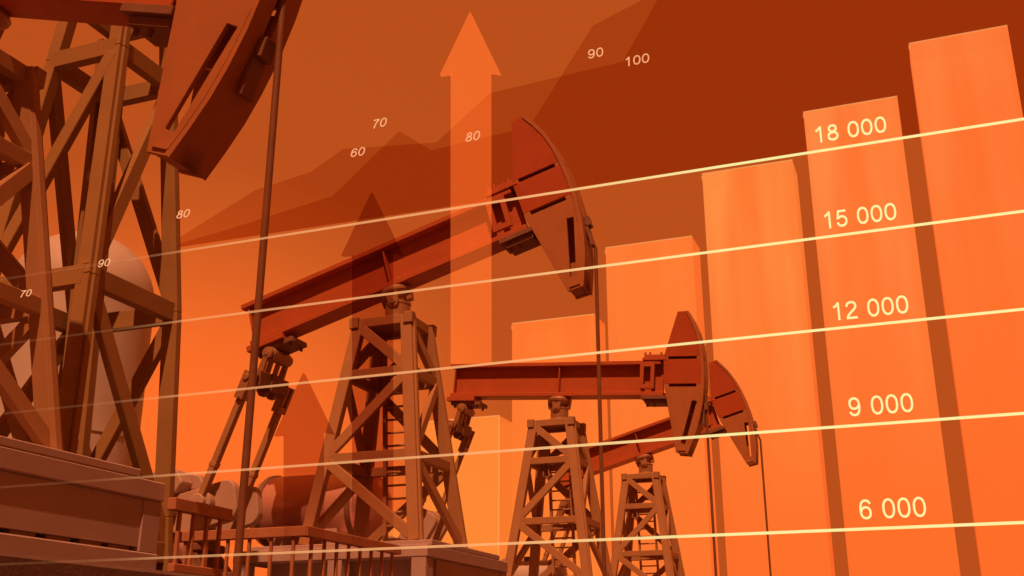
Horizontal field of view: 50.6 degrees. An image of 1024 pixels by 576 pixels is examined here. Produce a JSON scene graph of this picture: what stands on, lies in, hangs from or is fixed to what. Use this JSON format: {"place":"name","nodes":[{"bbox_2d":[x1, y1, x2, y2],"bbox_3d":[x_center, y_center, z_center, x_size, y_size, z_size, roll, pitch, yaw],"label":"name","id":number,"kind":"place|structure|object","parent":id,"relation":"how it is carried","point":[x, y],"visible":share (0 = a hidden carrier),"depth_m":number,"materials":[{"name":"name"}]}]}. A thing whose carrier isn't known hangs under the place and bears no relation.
{"place":"outdoors","nodes":[
{"label":"outdoors","id":0,"kind":"place"},
{"bbox_2d":[0,231,153,466],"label":"storage tank","id":1,"kind":"object","parent":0,"point":[126,263],"visible":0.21,"depth_m":23.47,"materials":[{"name":"metal"}]},
{"bbox_2d":[0,21,181,570],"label":"lattice tower","id":2,"kind":"structure","parent":0,"point":[87,325],"depth_m":13.00,"materials":[{"name":"metal"}]},
{"bbox_2d":[0,552,201,575],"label":"concrete plinth","id":3,"kind":"structure","parent":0,"point":[13,564],"depth_m":8.58,"materials":[{"name":"brown concrete"}]},
{"bbox_2d":[0,0,301,575],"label":"pumpjack","id":4,"kind":"object","parent":3,"relation":"on","point":[223,60],"visible":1,"depth_m":9.07,"materials":[{"name":"metal"}]},
{"bbox_2d":[167,497,232,575],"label":"railing","id":5,"kind":"object","parent":3,"relation":"on","point":[180,506],"visible":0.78,"depth_m":10.37,"materials":[{"name":"metal"}]},
{"bbox_2d":[173,526,400,575],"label":"railing","id":6,"kind":"object","parent":3,"relation":"on","point":[325,536],"visible":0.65,"depth_m":12.53,"materials":[{"name":"metal"}]},
{"bbox_2d":[249,473,392,545],"bbox_3d":[-3.494,4.566,19.502,2.724,2.596,1.352,-7,-20,20],"label":"horizontal tank","id":7,"kind":"object","parent":3,"relation":"on","point":[285,500],"visible":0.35,"depth_m":19.21,"materials":[{"name":"orange metal"}]},
{"bbox_2d":[153,115,605,575],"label":"pumpjack","id":8,"kind":"object","parent":3,"relation":"on","point":[391,275],"visible":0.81,"depth_m":17.60,"materials":[{"name":"metal"}]},
{"bbox_2d":[513,557,566,575],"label":"horizontal tank","id":9,"kind":"object","parent":3,"relation":"on","point":[522,569],"visible":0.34,"depth_m":26.62,"materials":[{"name":"metal"}]},
{"bbox_2d":[380,310,716,575],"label":"pumpjack","id":10,"kind":"object","parent":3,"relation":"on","point":[679,374],"visible":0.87,"depth_m":24.86,"materials":[{"name":"metal"}]},
{"bbox_2d":[98,258,110,266],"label":"chart number","id":11,"kind":"object","parent":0,"point":[102,263],"visible":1,"depth_m":5.47,"materials":[{"name":"beige"}]},
{"bbox_2d":[176,209,189,218],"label":"chart number","id":12,"kind":"object","parent":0,"point":[181,213],"visible":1,"depth_m":5.38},
{"bbox_2d":[351,147,364,156],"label":"chart number","id":13,"kind":"object","parent":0,"point":[352,152],"visible":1,"depth_m":5.11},
{"bbox_2d":[374,118,386,127],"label":"chart number","id":14,"kind":"object","parent":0,"point":[380,122],"visible":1,"depth_m":5.11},
{"bbox_2d":[388,519,406,536],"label":"chart column","id":15,"kind":"structure","parent":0,"point":[393,532],"depth_m":41.72,"materials":[{"name":"orange"}]},
{"bbox_2d":[421,416,511,559],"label":"chart column","id":16,"kind":"structure","parent":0,"point":[485,484],"depth_m":41.16,"materials":[{"name":"orange"}]},
{"bbox_2d":[466,131,479,141],"bbox_3d":[-0.177,-0.687,4.898,0.070,0.045,0.003,-7,-20,20],"label":"chart number","id":17,"kind":"object","parent":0,"point":[473,136],"visible":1,"depth_m":4.90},
{"bbox_2d":[0,0,1023,575],"label":"sky","id":18,"kind":"structure","parent":0,"point":[722,82],"materials":[{"name":"orange"}]},
{"bbox_2d":[512,314,611,575],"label":"chart column","id":19,"kind":"structure","parent":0,"point":[556,337],"depth_m":41.17,"materials":[{"name":"orange"}]},
{"bbox_2d":[588,47,602,57],"bbox_3d":[0.371,-1.042,4.797,0.069,0.045,0.003,-7,-20,20],"label":"chart number","id":20,"kind":"object","parent":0,"point":[593,53],"visible":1,"depth_m":4.80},
{"bbox_2d":[500,360,771,575],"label":"pumpjack","id":21,"kind":"object","parent":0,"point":[727,400],"visible":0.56,"depth_m":32.01,"materials":[{"name":"metal"}]},
{"bbox_2d":[626,53,648,65],"bbox_3d":[0.545,-0.993,4.709,0.105,0.045,0.003,-7,-20,20],"label":"chart number","id":22,"kind":"object","parent":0,"point":[628,58],"visible":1,"depth_m":4.71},
{"bbox_2d":[606,236,719,575],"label":"chart column","id":23,"kind":"structure","parent":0,"point":[647,301],"depth_m":40.28,"materials":[{"name":"orange"}]},
{"bbox_2d":[424,521,1023,547],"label":"chart line","id":24,"kind":"object","parent":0,"point":[752,533],"visible":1,"depth_m":3.90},
{"bbox_2d":[859,497,925,518],"bbox_3d":[1.306,0.756,3.716,0.216,0.068,0.004,-7,-20,20],"label":"chart number","id":25,"kind":"object","parent":24,"relation":"on","point":[861,508],"visible":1,"depth_m":3.71,"materials":[{"name":"beige"}]},
{"bbox_2d":[426,412,1023,457],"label":"chart line","id":26,"kind":"object","parent":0,"point":[757,432],"visible":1,"depth_m":4.00,"materials":[{"name":"beige"}]},
{"bbox_2d":[848,393,912,415],"bbox_3d":[1.306,0.413,3.835,0.217,0.068,0.004,-7,-20,20],"label":"chart number","id":27,"kind":"object","parent":26,"relation":"on","point":[881,401],"visible":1,"depth_m":3.83,"materials":[{"name":"beige"}]},
{"bbox_2d":[429,308,1023,370],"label":"chart line","id":28,"kind":"object","parent":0,"point":[763,335],"visible":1,"depth_m":4.12,"materials":[{"name":"beige"}]},
{"bbox_2d":[833,295,907,319],"bbox_3d":[1.308,0.072,3.953,0.262,0.068,0.004,-7,-20,20],"label":"chart number","id":29,"kind":"object","parent":28,"relation":"on","point":[868,308],"visible":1,"depth_m":3.94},
{"bbox_2d":[431,210,1023,289],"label":"chart line","id":30,"kind":"object","parent":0,"point":[767,244],"visible":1,"depth_m":4.22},
{"bbox_2d":[824,203,895,227],"bbox_3d":[1.309,-0.272,4.073,0.259,0.068,0.004,-7,-20,20],"label":"chart number","id":31,"kind":"object","parent":30,"relation":"on","point":[867,216],"visible":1,"depth_m":4.06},
{"bbox_2d":[433,118,1023,212],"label":"chart line","id":32,"kind":"object","parent":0,"point":[766,159],"visible":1,"depth_m":4.33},
{"bbox_2d":[815,116,885,141],"bbox_3d":[1.310,-0.614,4.191,0.262,0.068,0.004,-7,-20,20],"label":"chart number","id":33,"kind":"object","parent":32,"relation":"on","point":[848,128],"visible":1,"depth_m":4.18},
{"bbox_2d":[702,160,834,575],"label":"chart column","id":34,"kind":"structure","parent":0,"point":[759,290],"depth_m":38.42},
{"bbox_2d":[803,96,960,575],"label":"chart column","id":35,"kind":"structure","parent":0,"point":[879,464],"depth_m":37.23,"materials":[{"name":"orange"}]},
{"bbox_2d":[909,26,1023,575],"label":"chart column","id":36,"kind":"structure","parent":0,"point":[965,79],"depth_m":37.04,"materials":[{"name":"orange"}]}
]}

